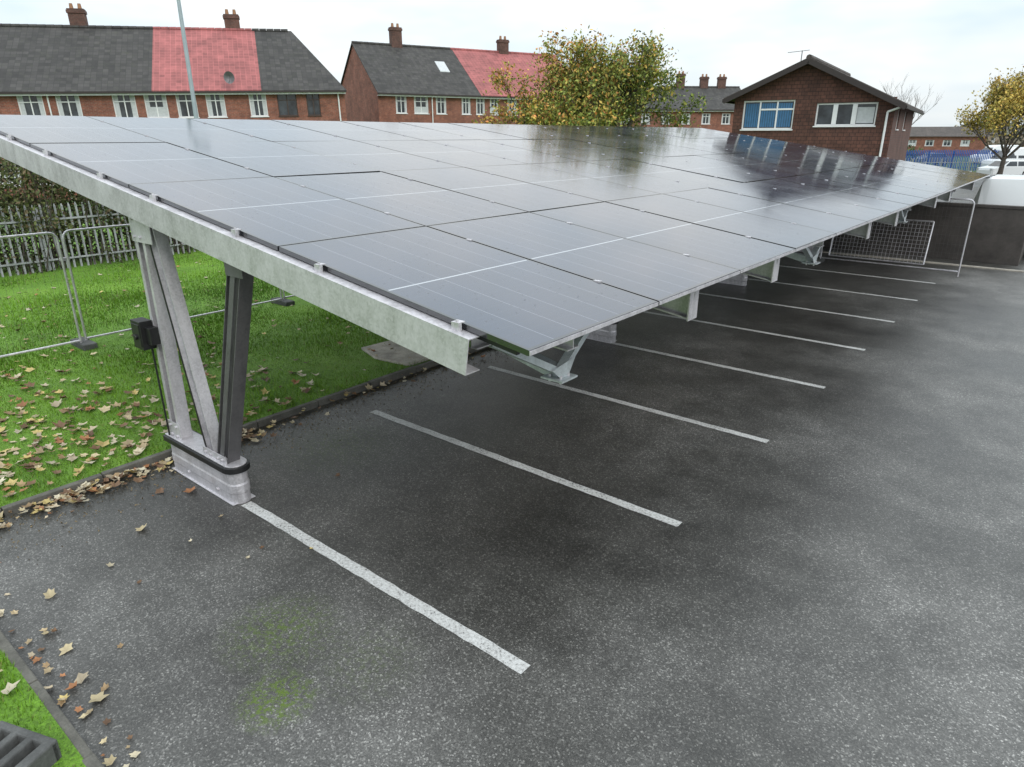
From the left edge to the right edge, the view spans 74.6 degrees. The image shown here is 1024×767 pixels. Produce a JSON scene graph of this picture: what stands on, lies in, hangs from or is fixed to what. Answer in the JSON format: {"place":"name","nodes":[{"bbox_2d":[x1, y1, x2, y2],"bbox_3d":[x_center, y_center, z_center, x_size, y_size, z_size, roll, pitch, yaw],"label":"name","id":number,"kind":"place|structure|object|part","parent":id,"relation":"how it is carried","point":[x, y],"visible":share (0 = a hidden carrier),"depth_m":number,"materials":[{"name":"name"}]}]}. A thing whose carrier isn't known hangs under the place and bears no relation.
{"place":"outdoors","nodes":[
{"label":"outdoors","id":0,"kind":"place"},
{"bbox_2d":[0,650,85,766],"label":"grass lawn","id":1,"kind":"structure","parent":0,"point":[60,737],"depth_m":4.21,"materials":[{"name":"grass"},{"name":"soil"}]},
{"bbox_2d":[0,721,61,766],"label":"fence block foot","id":2,"kind":"object","parent":1,"relation":"on","point":[21,747],"visible":1,"depth_m":3.88},
{"bbox_2d":[0,222,470,766],"bbox_3d":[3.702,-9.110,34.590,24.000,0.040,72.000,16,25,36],"label":"grass lawn","id":3,"kind":"structure","parent":0,"point":[210,368],"depth_m":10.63,"materials":[{"name":"plant"}]},
{"bbox_2d":[0,232,81,357],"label":"temporary fence","id":4,"kind":"object","parent":3,"relation":"on","point":[67,284],"visible":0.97,"depth_m":10.93,"materials":[{"name":"metal"}]},
{"bbox_2d":[0,157,195,273],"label":"hedge","id":5,"kind":"object","parent":3,"relation":"on","point":[56,192],"visible":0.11,"depth_m":18.27,"materials":[{"name":"green plant"}]},
{"bbox_2d":[0,201,195,276],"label":"palisade fence","id":6,"kind":"object","parent":3,"relation":"on","point":[43,243],"visible":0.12,"depth_m":18.22,"materials":[{"name":"silver metal"}]},
{"bbox_2d":[59,224,282,350],"bbox_3d":[-6.188,-2.068,12.670,0.600,1.990,4.020,16,25,36],"label":"temporary fence","id":7,"kind":"object","parent":3,"relation":"on","point":[86,344],"visible":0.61,"depth_m":11.56,"materials":[{"name":"metal"}]},
{"bbox_2d":[177,0,198,118],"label":"street lamp","id":8,"kind":"object","parent":3,"relation":"on","point":[190,80],"visible":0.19,"depth_m":27.12,"materials":[{"name":"metal"}]},
{"bbox_2d":[271,290,294,306],"bbox_3d":[-3.756,-3.146,15.591,0.600,1.990,4.020,16,25,36],"label":"temporary fence","id":9,"kind":"object","parent":3,"relation":"on","point":[285,302],"visible":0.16,"depth_m":14.42,"materials":[{"name":"metal"}]},
{"bbox_2d":[361,340,428,365],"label":"concrete slab","id":10,"kind":"structure","parent":3,"relation":"on","point":[397,354],"depth_m":11.13,"materials":[{"name":"grey concrete"}]},
{"bbox_2d":[0,156,979,516],"bbox_3d":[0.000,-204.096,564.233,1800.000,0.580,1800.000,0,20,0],"label":"ground","id":11,"kind":"structure","parent":0,"point":[122,216],"depth_m":38.14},
{"bbox_2d":[0,94,346,199],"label":"walls","id":12,"kind":"structure","parent":11,"relation":"on","point":[237,106],"depth_m":40.34,"materials":[{"name":"red brick"}]},
{"bbox_2d":[44,94,72,198],"bbox_3d":[-25.957,-13.419,38.470,0.205,5.905,0.428,1,20,3],"label":"downpipe","id":13,"kind":"object","parent":12,"relation":"attached to","point":[51,113],"visible":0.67,"depth_m":37.78,"materials":[{"name":"white plastic"}]},
{"bbox_2d":[1,94,268,187],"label":"window frames","id":14,"kind":"structure","parent":12,"relation":"attached to","point":[186,100],"depth_m":39.59,"materials":[{"name":"white plastic"}]},
{"bbox_2d":[0,23,287,31],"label":"ridge tiles","id":15,"kind":"object","parent":12,"relation":"on","point":[127,27],"visible":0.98,"depth_m":41.80,"materials":[{"name":"tile"}]},
{"bbox_2d":[0,94,319,173],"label":"window glass","id":16,"kind":"object","parent":12,"relation":"attached to","point":[291,100],"visible":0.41,"depth_m":39.95,"materials":[{"name":"black glass"}]},
{"bbox_2d":[4,94,266,183],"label":"curtains","id":17,"kind":"object","parent":16,"relation":"attached to","point":[162,111],"visible":0.33,"depth_m":39.42,"materials":[{"name":"white fabric"}]},
{"bbox_2d":[0,90,345,95],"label":"gutter and soffit","id":18,"kind":"object","parent":12,"relation":"attached to","point":[163,93],"visible":1,"depth_m":39.02,"materials":[{"name":"white plastic"}]},
{"bbox_2d":[0,26,346,91],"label":"roof tiles","id":19,"kind":"object","parent":12,"relation":"on","point":[38,59],"visible":0.8,"depth_m":40.45,"materials":[{"name":"tile"}]},
{"bbox_2d":[65,3,87,26],"bbox_3d":[-26.489,-21.868,41.219,1.000,2.500,0.650,-8,22,-16],"label":"chimney","id":20,"kind":"object","parent":19,"relation":"on","point":[77,16],"visible":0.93,"depth_m":40.80,"materials":[{"name":"brick"}]},
{"bbox_2d":[224,71,233,83],"bbox_3d":[-16.623,-18.031,39.656,0.544,0.666,0.897,2,20,6],"label":"satellite dish","id":21,"kind":"object","parent":19,"relation":"attached to","point":[228,77],"visible":1,"depth_m":39.59,"materials":[{"name":"metal"}]},
{"bbox_2d":[222,9,239,29],"bbox_3d":[-18.121,-22.949,43.718,1.000,2.400,0.650,-8,22,-16],"label":"chimney","id":22,"kind":"object","parent":19,"relation":"on","point":[232,20],"visible":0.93,"depth_m":43.29,"materials":[{"name":"brick"}]},
{"bbox_2d":[276,94,321,116],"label":"brown window frames","id":23,"kind":"structure","parent":12,"relation":"attached to","point":[297,115],"depth_m":41.80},
{"bbox_2d":[337,92,340,120],"bbox_3d":[-10.839,-15.457,42.954,0.205,5.905,0.428,1,20,3],"label":"downpipe","id":24,"kind":"object","parent":12,"relation":"attached to","point":[339,106],"visible":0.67,"depth_m":42.33,"materials":[{"name":"white plastic"}]},
{"bbox_2d":[342,46,524,123],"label":"walls","id":25,"kind":"structure","parent":11,"relation":"on","point":[364,102],"depth_m":53.55,"materials":[{"name":"red brick"}]},
{"bbox_2d":[340,42,563,97],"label":"roof tiles","id":26,"kind":"object","parent":25,"relation":"on","point":[405,70],"visible":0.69,"depth_m":54.62,"materials":[{"name":"grey tile"}]},
{"bbox_2d":[388,23,401,47],"bbox_3d":[-9.482,-27.819,54.894,1.000,2.800,0.650,-11,23,-28],"label":"chimney","id":27,"kind":"object","parent":26,"relation":"on","point":[395,37],"visible":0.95,"depth_m":54.52,"materials":[{"name":"brick"}]},
{"bbox_2d":[435,61,449,71],"bbox_3d":[-5.713,-25.904,55.090,0.850,0.945,1.100,-11,23,-28],"label":"roof window","id":28,"kind":"structure","parent":26,"relation":"attached to","point":[442,66],"depth_m":55.04,"materials":[{"name":"white glass"}]},
{"bbox_2d":[351,41,555,56],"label":"ridge tiles","id":29,"kind":"object","parent":26,"relation":"on","point":[403,45],"visible":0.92,"depth_m":56.72,"materials":[{"name":"tile"}]},
{"bbox_2d":[496,36,508,54],"bbox_3d":[-0.822,-29.409,59.637,1.000,2.500,0.650,-11,23,-28],"label":"chimney","id":30,"kind":"object","parent":26,"relation":"on","point":[502,46],"visible":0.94,"depth_m":59.26,"materials":[{"name":"brick"}]},
{"bbox_2d":[378,93,528,99],"bbox_3d":[-1.760,-23.326,54.872,19.200,0.200,0.447,-11,23,-28],"label":"gutter and soffit","id":31,"kind":"object","parent":25,"relation":"attached to","point":[436,95],"visible":0.64,"depth_m":52.86,"materials":[{"name":"white plastic"}]},
{"bbox_2d":[395,96,517,115],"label":"window frames","id":32,"kind":"structure","parent":25,"relation":"attached to","point":[441,113],"depth_m":53.36,"materials":[{"name":"white plastic"}]},
{"bbox_2d":[396,96,532,113],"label":"curtains","id":33,"kind":"object","parent":32,"relation":"attached to","point":[418,110],"visible":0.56,"depth_m":53.20,"materials":[{"name":"white fabric"}]},
{"bbox_2d":[397,96,531,113],"bbox_3d":[-1.750,-22.832,55.462,16.560,1.210,0.001,-11,23,-28],"label":"window glass","id":34,"kind":"object","parent":25,"relation":"attached to","point":[479,102],"visible":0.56,"depth_m":53.39,"materials":[{"name":"grey glass"}]},
{"bbox_2d":[472,24,711,127],"bbox_3d":[3.464,-13.202,33.607,10.476,8.526,10.084,-14,25,-34],"label":"autumn cherry tree","id":35,"kind":"object","parent":11,"relation":"on","point":[573,96],"visible":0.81,"depth_m":31.54,"materials":[{"name":"green plant"}]},
{"bbox_2d":[597,111,733,132],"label":"walls","id":36,"kind":"structure","parent":11,"relation":"on","point":[715,121],"depth_m":75.79,"materials":[{"name":"red brick"}]},
{"bbox_2d":[626,113,730,123],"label":"window frames","id":37,"kind":"structure","parent":36,"relation":"attached to","point":[689,120],"depth_m":75.85,"materials":[{"name":"white plastic"}]},
{"bbox_2d":[621,114,729,122],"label":"curtains","id":38,"kind":"object","parent":37,"relation":"attached to","point":[683,118],"visible":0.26,"depth_m":75.68,"materials":[{"name":"white fabric"}]},
{"bbox_2d":[621,87,740,109],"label":"roof tiles","id":39,"kind":"object","parent":36,"relation":"on","point":[717,95],"visible":0.15,"depth_m":76.81,"materials":[{"name":"tile"}]},
{"bbox_2d":[676,71,685,87],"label":"chimney","id":40,"kind":"object","parent":39,"relation":"on","point":[683,81],"visible":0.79,"depth_m":78.14,"materials":[{"name":"brick"}]},
{"bbox_2d":[654,86,739,87],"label":"ridge tiles","id":41,"kind":"object","parent":39,"relation":"on","point":[710,86],"visible":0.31,"depth_m":78.77,"materials":[{"name":"concrete"}]},
{"bbox_2d":[699,74,709,87],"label":"chimney","id":42,"kind":"object","parent":39,"relation":"on","point":[703,82],"visible":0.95,"depth_m":78.37,"materials":[{"name":"brick"}]},
{"bbox_2d":[717,74,726,87],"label":"chimney","id":43,"kind":"object","parent":39,"relation":"on","point":[721,82],"visible":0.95,"depth_m":78.50,"materials":[{"name":"brick"}]},
{"bbox_2d":[643,114,728,122],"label":"window glass","id":44,"kind":"object","parent":36,"relation":"attached to","point":[704,118],"visible":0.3,"depth_m":75.87,"materials":[{"name":"black glass"}]},
{"bbox_2d":[641,110,733,111],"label":"gutter and soffit","id":45,"kind":"object","parent":36,"relation":"attached to","point":[698,110],"visible":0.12,"depth_m":75.06,"materials":[{"name":"white plastic"}]},
{"bbox_2d":[732,64,896,157],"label":"walls","id":46,"kind":"structure","parent":11,"relation":"on","point":[807,88],"depth_m":28.75,"materials":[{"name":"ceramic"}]},
{"bbox_2d":[743,101,876,127],"bbox_3d":[14.994,-10.526,30.048,8.387,3.910,3.793,-4,21,-11],"label":"window glass","id":47,"kind":"object","parent":46,"relation":"attached to","point":[825,113],"visible":0.33,"depth_m":28.73,"materials":[{"name":"glass"}]},
{"bbox_2d":[740,100,905,130],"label":"window frames","id":48,"kind":"structure","parent":46,"relation":"attached to","point":[853,116],"depth_m":28.86,"materials":[{"name":"white plastic"}]},
{"bbox_2d":[744,103,792,126],"bbox_3d":[11.403,-11.956,29.981,1.985,0.980,0.006,13,24,31],"label":"blue blind","id":49,"kind":"object","parent":48,"relation":"attached to","point":[762,116],"visible":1,"depth_m":29.98,"materials":[{"name":"blue fabric"}]},
{"bbox_2d":[856,107,874,122],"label":"curtains","id":50,"kind":"object","parent":48,"relation":"attached to","point":[865,114],"visible":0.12,"depth_m":27.99,"materials":[{"name":"white fabric"}]},
{"bbox_2d":[725,57,923,111],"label":"roof tiles","id":51,"kind":"object","parent":46,"relation":"on","point":[733,100],"visible":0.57,"depth_m":28.28,"materials":[{"name":"grey tile"}]},
{"bbox_2d":[722,58,923,114],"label":"barge boards","id":52,"kind":"object","parent":51,"relation":"attached to","point":[860,85],"visible":0.84,"depth_m":27.90,"materials":[{"name":"black wood"}]},
{"bbox_2d":[806,54,850,75],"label":"ridge tiles","id":53,"kind":"object","parent":51,"relation":"on","point":[826,63],"visible":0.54,"depth_m":30.93,"materials":[{"name":"grey tile"}]},
{"bbox_2d":[879,107,899,156],"bbox_3d":[15.467,-9.038,27.903,0.090,4.643,0.656,-13,24,-31],"label":"downpipe","id":54,"kind":"object","parent":46,"relation":"attached to","point":[884,129],"visible":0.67,"depth_m":27.59,"materials":[{"name":"white plastic"}]},
{"bbox_2d":[886,106,913,160],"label":"side wall","id":55,"kind":"structure","parent":11,"relation":"on","point":[898,144],"depth_m":31.07,"materials":[{"name":"brick"}]},
{"bbox_2d":[879,72,941,124],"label":"bare tree","id":56,"kind":"object","parent":11,"relation":"on","point":[909,97],"visible":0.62,"depth_m":77.95,"materials":[{"name":"brown plant"}]},
{"bbox_2d":[905,145,927,161],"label":"roadside shrubs","id":57,"kind":"object","parent":11,"relation":"on","point":[912,148],"visible":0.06,"depth_m":72.62,"materials":[{"name":"green plant"}]},
{"bbox_2d":[915,153,951,164],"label":"parked car","id":58,"kind":"object","parent":11,"relation":"on","point":[935,158],"visible":0.22,"depth_m":82.88,"materials":[{"name":"grey paint"}]},
{"bbox_2d":[905,157,981,171],"bbox_3d":[34.921,-18.544,58.044,12.030,1.814,0.175,-3,20,-8],"label":"steel palisade fence","id":59,"kind":"object","parent":11,"relation":"on","point":[941,162],"visible":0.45,"depth_m":58.28,"materials":[{"name":"blue metal"}]},
{"bbox_2d":[954,121,1023,146],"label":"distant tree line","id":60,"kind":"object","parent":11,"relation":"on","point":[1019,140],"depth_m":130.07,"materials":[{"name":"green plant"}]},
{"bbox_2d":[969,145,1018,163],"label":"white van","id":61,"kind":"object","parent":11,"relation":"on","point":[995,147],"visible":0.2,"depth_m":86.41,"materials":[{"name":"paint"}]},
{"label":"windows","id":62,"kind":"part","parent":61,"relation":"part of","materials":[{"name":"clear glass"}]},
{"bbox_2d":[969,124,1023,146],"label":"walls","id":63,"kind":"structure","parent":11,"relation":"on","point":[996,139],"depth_m":132.60,"materials":[{"name":"brown brick"}]},
{"bbox_2d":[964,124,1022,133],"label":"roof tiles","id":64,"kind":"object","parent":63,"relation":"on","point":[1004,130],"visible":0.11,"depth_m":134.32,"materials":[{"name":"grey tile"}]},
{"bbox_2d":[0,175,1023,766],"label":"car park asphalt","id":65,"kind":"object","parent":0,"point":[830,573],"depth_m":5.85,"materials":[{"name":"grey asphalt"}]},
{"bbox_2d":[0,262,484,766],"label":"fallen leaves","id":66,"kind":"object","parent":65,"relation":"on","point":[65,494],"visible":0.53,"depth_m":7.75,"materials":[{"name":"brown plant"}]},
{"bbox_2d":[0,346,487,766],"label":"kerb edging","id":67,"kind":"object","parent":65,"relation":"on","point":[90,757],"visible":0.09,"depth_m":6.99,"materials":[{"name":"concrete"}]},
{"bbox_2d":[0,314,647,564],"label":"leaf litter","id":68,"kind":"object","parent":65,"relation":"on","point":[249,444],"visible":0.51,"depth_m":8.42,"materials":[{"name":"brown plant"}]},
{"bbox_2d":[0,115,989,505],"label":"solar carport","id":69,"kind":"object","parent":65,"relation":"on","point":[444,243],"visible":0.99,"depth_m":7.00,"materials":[{"name":"grey glass"}]},
{"bbox_2d":[241,265,934,673],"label":"parking bay markings","id":70,"kind":"object","parent":65,"relation":"on","point":[469,635],"visible":0.96,"depth_m":6.75,"materials":[{"name":"paint"}]},
{"bbox_2d":[829,219,934,264],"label":"gate panel","id":71,"kind":"structure","parent":65,"relation":"on","point":[907,262],"depth_m":19.31,"materials":[{"name":"metal"}]},
{"bbox_2d":[816,198,974,276],"bbox_3d":[10.305,-4.114,18.390,3.630,1.990,0.600,16,25,36],"label":"temporary fence","id":72,"kind":"object","parent":65,"relation":"on","point":[821,259],"visible":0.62,"depth_m":17.96,"materials":[{"name":"metal"}]},
{"bbox_2d":[822,251,1023,272],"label":"concrete channel","id":73,"kind":"object","parent":65,"relation":"on","point":[927,262],"visible":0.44,"depth_m":19.60,"materials":[{"name":"grey concrete"}]},
{"bbox_2d":[823,202,1023,265],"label":"boundary wall","id":74,"kind":"structure","parent":65,"relation":"on","point":[996,234],"depth_m":19.88,"materials":[{"name":"concrete"}]},
{"bbox_2d":[906,150,998,170],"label":"blue palisade fence","id":75,"kind":"object","parent":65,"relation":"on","point":[953,155],"visible":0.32,"depth_m":69.56,"materials":[{"name":"metal"}]},
{"bbox_2d":[955,64,1023,174],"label":"autumn birch tree","id":76,"kind":"object","parent":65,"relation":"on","point":[1006,105],"visible":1,"depth_m":53.39,"materials":[{"name":"yellow plant"}]},
{"bbox_2d":[974,174,1023,205],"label":"white van","id":77,"kind":"object","parent":65,"relation":"on","point":[998,189],"visible":0.28,"depth_m":20.35,"materials":[{"name":"paint"}]},
{"bbox_2d":[976,160,1023,175],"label":"white car","id":78,"kind":"object","parent":65,"relation":"on","point":[1013,167],"visible":0.69,"depth_m":58.68,"materials":[{"name":"paint"}]},
{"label":"windows","id":79,"kind":"part","parent":78,"relation":"part of","materials":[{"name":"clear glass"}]},
{"bbox_2d":[980,147,1023,166],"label":"white van","id":80,"kind":"object","parent":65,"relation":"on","point":[1018,154],"visible":0.23,"depth_m":68.59,"materials":[{"name":"paint"}]},
{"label":"windows","id":81,"kind":"part","parent":80,"relation":"part of","materials":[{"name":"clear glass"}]},
{"bbox_2d":[0,0,1023,126],"label":"sky","id":82,"kind":"structure","parent":0,"point":[952,48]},
{"bbox_2d":[907,136,986,155],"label":"walls","id":83,"kind":"structure","parent":0,"point":[977,144],"depth_m":121.12,"materials":[{"name":"red brick"}]},
{"bbox_2d":[909,140,967,145],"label":"window glass","id":84,"kind":"object","parent":83,"relation":"attached to","point":[945,142],"visible":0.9,"depth_m":121.80,"materials":[{"name":"glass"}]},
{"bbox_2d":[910,140,969,145],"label":"window frames","id":85,"kind":"structure","parent":83,"relation":"attached to","point":[933,143],"depth_m":122.16,"materials":[{"name":"white plastic"}]},
{"bbox_2d":[908,140,969,145],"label":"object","id":86,"kind":"object","parent":85,"relation":"attached to","point":[962,144],"visible":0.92,"depth_m":121.17,"materials":[{"name":"white"}]},
{"bbox_2d":[910,127,988,136],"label":"roof tiles","id":87,"kind":"object","parent":83,"relation":"on","point":[939,131],"visible":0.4,"depth_m":122.21,"materials":[{"name":"grey tile"}]}
]}

